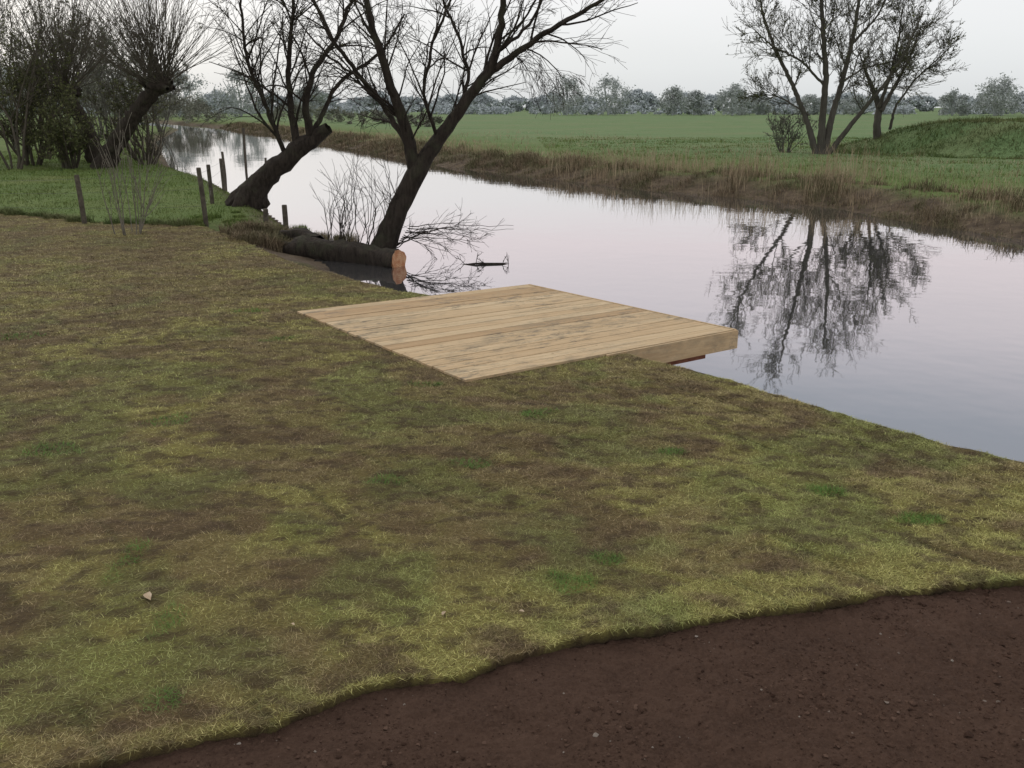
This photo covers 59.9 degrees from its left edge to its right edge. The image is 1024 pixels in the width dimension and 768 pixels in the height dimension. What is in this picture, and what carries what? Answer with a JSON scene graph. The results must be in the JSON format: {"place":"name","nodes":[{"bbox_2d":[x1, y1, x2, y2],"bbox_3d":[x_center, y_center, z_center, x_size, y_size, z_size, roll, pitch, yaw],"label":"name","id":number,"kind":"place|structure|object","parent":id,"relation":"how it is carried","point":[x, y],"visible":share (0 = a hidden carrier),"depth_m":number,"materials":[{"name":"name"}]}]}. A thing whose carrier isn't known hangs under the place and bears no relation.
{"place":"outdoors","nodes":[
{"label":"outdoors","id":0,"kind":"place"},
{"bbox_2d":[0,147,280,228],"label":"meadow grass","id":1,"kind":"structure","parent":0,"point":[81,175],"depth_m":29.60,"materials":[{"name":"green plant"}]},
{"bbox_2d":[0,213,1023,767],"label":"lawn","id":2,"kind":"structure","parent":0,"point":[266,549],"depth_m":5.81,"materials":[{"name":"green plant"}]},
{"bbox_2d":[89,109,175,235],"bbox_3d":[-7.652,-4.263,17.988,1.630,2.492,1.659,0,17,0],"label":"young shrub","id":3,"kind":"object","parent":2,"relation":"on","point":[139,195],"visible":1,"depth_m":18.05,"materials":[{"name":"brown plant"}]},
{"bbox_2d":[143,591,523,624],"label":"fallen leaves","id":4,"kind":"object","parent":2,"relation":"on","point":[147,595],"visible":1,"depth_m":4.70,"materials":[{"name":"brown plant"}]},
{"bbox_2d":[297,284,737,381],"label":"timber deck","id":5,"kind":"structure","parent":2,"relation":"on","point":[468,336],"depth_m":10.32,"materials":[{"name":"beige wood"}]},
{"bbox_2d":[0,108,1023,273],"bbox_3d":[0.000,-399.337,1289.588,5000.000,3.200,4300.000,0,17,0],"label":"ground","id":6,"kind":"structure","parent":0,"point":[528,125],"depth_m":44.66,"materials":[{"name":"green plant"}]},
{"bbox_2d":[0,0,69,148],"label":"alder tree","id":7,"kind":"object","parent":6,"relation":"on","point":[7,17],"visible":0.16,"depth_m":54.61,"materials":[{"name":"brown plant"}]},
{"bbox_2d":[0,29,87,165],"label":"hawthorn bush","id":8,"kind":"object","parent":6,"relation":"on","point":[30,139],"visible":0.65,"depth_m":39.93,"materials":[{"name":"green plant"}]},
{"bbox_2d":[0,4,101,169],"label":"alder tree","id":9,"kind":"object","parent":6,"relation":"on","point":[20,163],"visible":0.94,"depth_m":38.66,"materials":[{"name":"brown plant"}]},
{"bbox_2d":[0,0,108,158],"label":"alder tree","id":10,"kind":"object","parent":6,"relation":"on","point":[30,51],"visible":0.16,"depth_m":44.79,"materials":[{"name":"brown plant"}]},
{"bbox_2d":[12,0,112,128],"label":"alder tree","id":11,"kind":"object","parent":6,"relation":"on","point":[57,54],"visible":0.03,"depth_m":83.81,"materials":[{"name":"brown plant"}]},
{"bbox_2d":[25,81,106,168],"bbox_3d":[-19.918,-11.405,39.191,6.008,3.763,3.058,13,22,36],"label":"hawthorn bush","id":12,"kind":"object","parent":6,"relation":"on","point":[64,136],"visible":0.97,"depth_m":38.40,"materials":[{"name":"green plant"}]},
{"bbox_2d":[0,0,145,162],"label":"pollard willow tree","id":13,"kind":"object","parent":6,"relation":"on","point":[88,155],"visible":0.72,"depth_m":40.83,"materials":[{"name":"brown plant"}]},
{"bbox_2d":[10,0,145,137],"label":"tree","id":14,"kind":"object","parent":6,"relation":"on","point":[87,105],"visible":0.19,"depth_m":74.82,"materials":[{"name":"brown plant"}]},
{"bbox_2d":[39,0,144,141],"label":"hawthorn bush","id":15,"kind":"object","parent":6,"relation":"on","point":[109,85],"visible":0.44,"depth_m":57.16,"materials":[{"name":"green plant"}]},
{"bbox_2d":[0,205,197,226],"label":"rough grass tussocks","id":16,"kind":"object","parent":6,"relation":"on","point":[68,217],"visible":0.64,"depth_m":20.27,"materials":[{"name":"green plant"}]},
{"bbox_2d":[4,158,225,226],"bbox_3d":[-11.641,-5.468,24.482,9.689,1.584,9.910,0,17,0],"label":"wire fence","id":17,"kind":"object","parent":6,"relation":"on","point":[82,206],"visible":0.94,"depth_m":19.85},
{"bbox_2d":[81,54,178,160],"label":"hawthorn bush","id":18,"kind":"object","parent":6,"relation":"on","point":[111,93],"visible":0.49,"depth_m":43.51,"materials":[{"name":"green plant"}]},
{"bbox_2d":[98,113,171,164],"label":"hawthorn bush","id":19,"kind":"object","parent":6,"relation":"on","point":[150,148],"visible":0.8,"depth_m":41.00,"materials":[{"name":"green plant"}]},
{"bbox_2d":[21,0,270,168],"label":"pollard willow tree","id":20,"kind":"object","parent":6,"relation":"on","point":[157,82],"visible":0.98,"depth_m":37.31,"materials":[{"name":"brown plant"}]},
{"bbox_2d":[116,34,194,132],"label":"alder tree","id":21,"kind":"object","parent":6,"relation":"on","point":[178,90],"visible":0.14,"depth_m":94.50,"materials":[{"name":"green plant"}]},
{"bbox_2d":[185,209,311,230],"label":"cove grass","id":22,"kind":"structure","parent":6,"relation":"on","point":[210,217],"depth_m":20.92,"materials":[{"name":"green plant"}]},
{"bbox_2d":[72,79,442,126],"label":"riverside scrub","id":23,"kind":"object","parent":6,"relation":"on","point":[193,107],"visible":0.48,"depth_m":143.06,"materials":[{"name":"green plant"}]},
{"bbox_2d":[214,217,361,252],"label":"cove tussocks","id":24,"kind":"object","parent":6,"relation":"on","point":[269,237],"visible":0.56,"depth_m":18.47,"materials":[{"name":"plant"}]},
{"bbox_2d":[189,0,430,211],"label":"willow tree","id":25,"kind":"object","parent":6,"relation":"on","point":[253,190],"visible":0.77,"depth_m":23.43,"materials":[{"name":"brown plant"}]},
{"bbox_2d":[244,0,637,267],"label":"willow tree","id":26,"kind":"object","parent":6,"relation":"on","point":[381,250],"visible":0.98,"depth_m":17.13,"materials":[{"name":"brown plant"}]},
{"bbox_2d":[0,65,1023,116],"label":"distant trees","id":27,"kind":"object","parent":6,"relation":"on","point":[1002,93],"visible":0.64,"depth_m":258.41,"materials":[{"name":"grey plant"}]},
{"bbox_2d":[2,89,1023,111],"bbox_3d":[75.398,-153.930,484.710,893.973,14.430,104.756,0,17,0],"label":"distant woodland","id":28,"kind":"object","parent":6,"relation":"on","point":[647,99],"visible":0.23,"depth_m":480.37,"materials":[{"name":"green plant"}]},
{"bbox_2d":[19,101,1023,114],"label":"distant hedgerow","id":29,"kind":"object","parent":6,"relation":"on","point":[480,110],"visible":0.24,"depth_m":306.74,"materials":[{"name":"green plant"}]},
{"bbox_2d":[341,119,1023,197],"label":"dry field grass","id":30,"kind":"structure","parent":6,"relation":"on","point":[702,154],"depth_m":46.19,"materials":[{"name":"brown plant"}]},
{"bbox_2d":[763,97,818,152],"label":"hawthorn bush","id":31,"kind":"object","parent":6,"relation":"on","point":[782,121],"visible":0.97,"depth_m":48.52,"materials":[{"name":"green plant"}]},
{"bbox_2d":[722,0,960,153],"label":"alder tree","id":32,"kind":"object","parent":6,"relation":"on","point":[824,135],"visible":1,"depth_m":45.40,"materials":[{"name":"brown plant"}]},
{"bbox_2d":[836,0,967,138],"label":"alder tree","id":33,"kind":"object","parent":6,"relation":"on","point":[881,103],"visible":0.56,"depth_m":48.39,"materials":[{"name":"brown plant"}]},
{"bbox_2d":[829,114,1023,158],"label":"mound grass","id":34,"kind":"structure","parent":6,"relation":"on","point":[990,119],"depth_m":46.56,"materials":[{"name":"green plant"}]},
{"bbox_2d":[0,0,1023,107],"label":"sky","id":35,"kind":"structure","parent":0,"point":[682,43],"materials":[{"name":"white"}]},
{"bbox_2d":[94,120,1023,461],"bbox_3d":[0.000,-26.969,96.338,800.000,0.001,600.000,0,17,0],"label":"river water","id":36,"kind":"structure","parent":0,"point":[906,326],"depth_m":16.53,"materials":[{"name":"grey liquid"}]},
{"bbox_2d":[221,152,225,174],"bbox_3d":[-12.925,-9.615,39.949,0.164,1.604,0.119,0,17,0],"label":"river marker pole","id":37,"kind":"object","parent":36,"relation":"in","point":[223,159],"visible":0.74,"depth_m":39.82,"materials":[{"name":"wood"}]},
{"bbox_2d":[242,128,246,171],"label":"river marker pole","id":38,"kind":"object","parent":36,"relation":"in","point":[244,147],"visible":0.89,"depth_m":41.08,"materials":[{"name":"wood"}]},
{"bbox_2d":[263,208,268,222],"bbox_3d":[-5.736,-3.708,20.733,0.144,0.754,0.120,0,17,0],"label":"mooring post","id":39,"kind":"object","parent":36,"relation":"in","point":[265,214],"visible":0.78,"depth_m":20.62,"materials":[{"name":"wood"}]},
{"bbox_2d":[282,205,288,227],"bbox_3d":[-5.204,-3.655,20.440,0.121,0.922,0.116,0,17,0],"label":"mooring post","id":40,"kind":"object","parent":36,"relation":"in","point":[284,214],"visible":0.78,"depth_m":20.33,"materials":[{"name":"wood"}]},
{"bbox_2d":[455,252,508,264],"bbox_3d":[-0.525,-2.417,17.214,1.159,0.257,0.407,0,17,0],"label":"broken branch","id":41,"kind":"object","parent":36,"relation":"on","point":[481,263],"visible":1,"depth_m":17.14,"materials":[{"name":"brown plant"}]},
{"bbox_2d":[221,121,1023,231],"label":"reeds","id":42,"kind":"object","parent":36,"relation":"in","point":[672,164],"visible":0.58,"depth_m":31.90,"materials":[{"name":"plant"}]},
{"bbox_2d":[94,586,1023,767],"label":"soil","id":43,"kind":"structure","parent":0,"point":[519,749],"depth_m":3.96,"materials":[{"name":"brown soil"}]},
{"bbox_2d":[219,121,1023,239],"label":"dead bank grass","id":44,"kind":"structure","parent":0,"point":[530,157],"depth_m":32.57,"materials":[{"name":"brown plant"}]}
]}

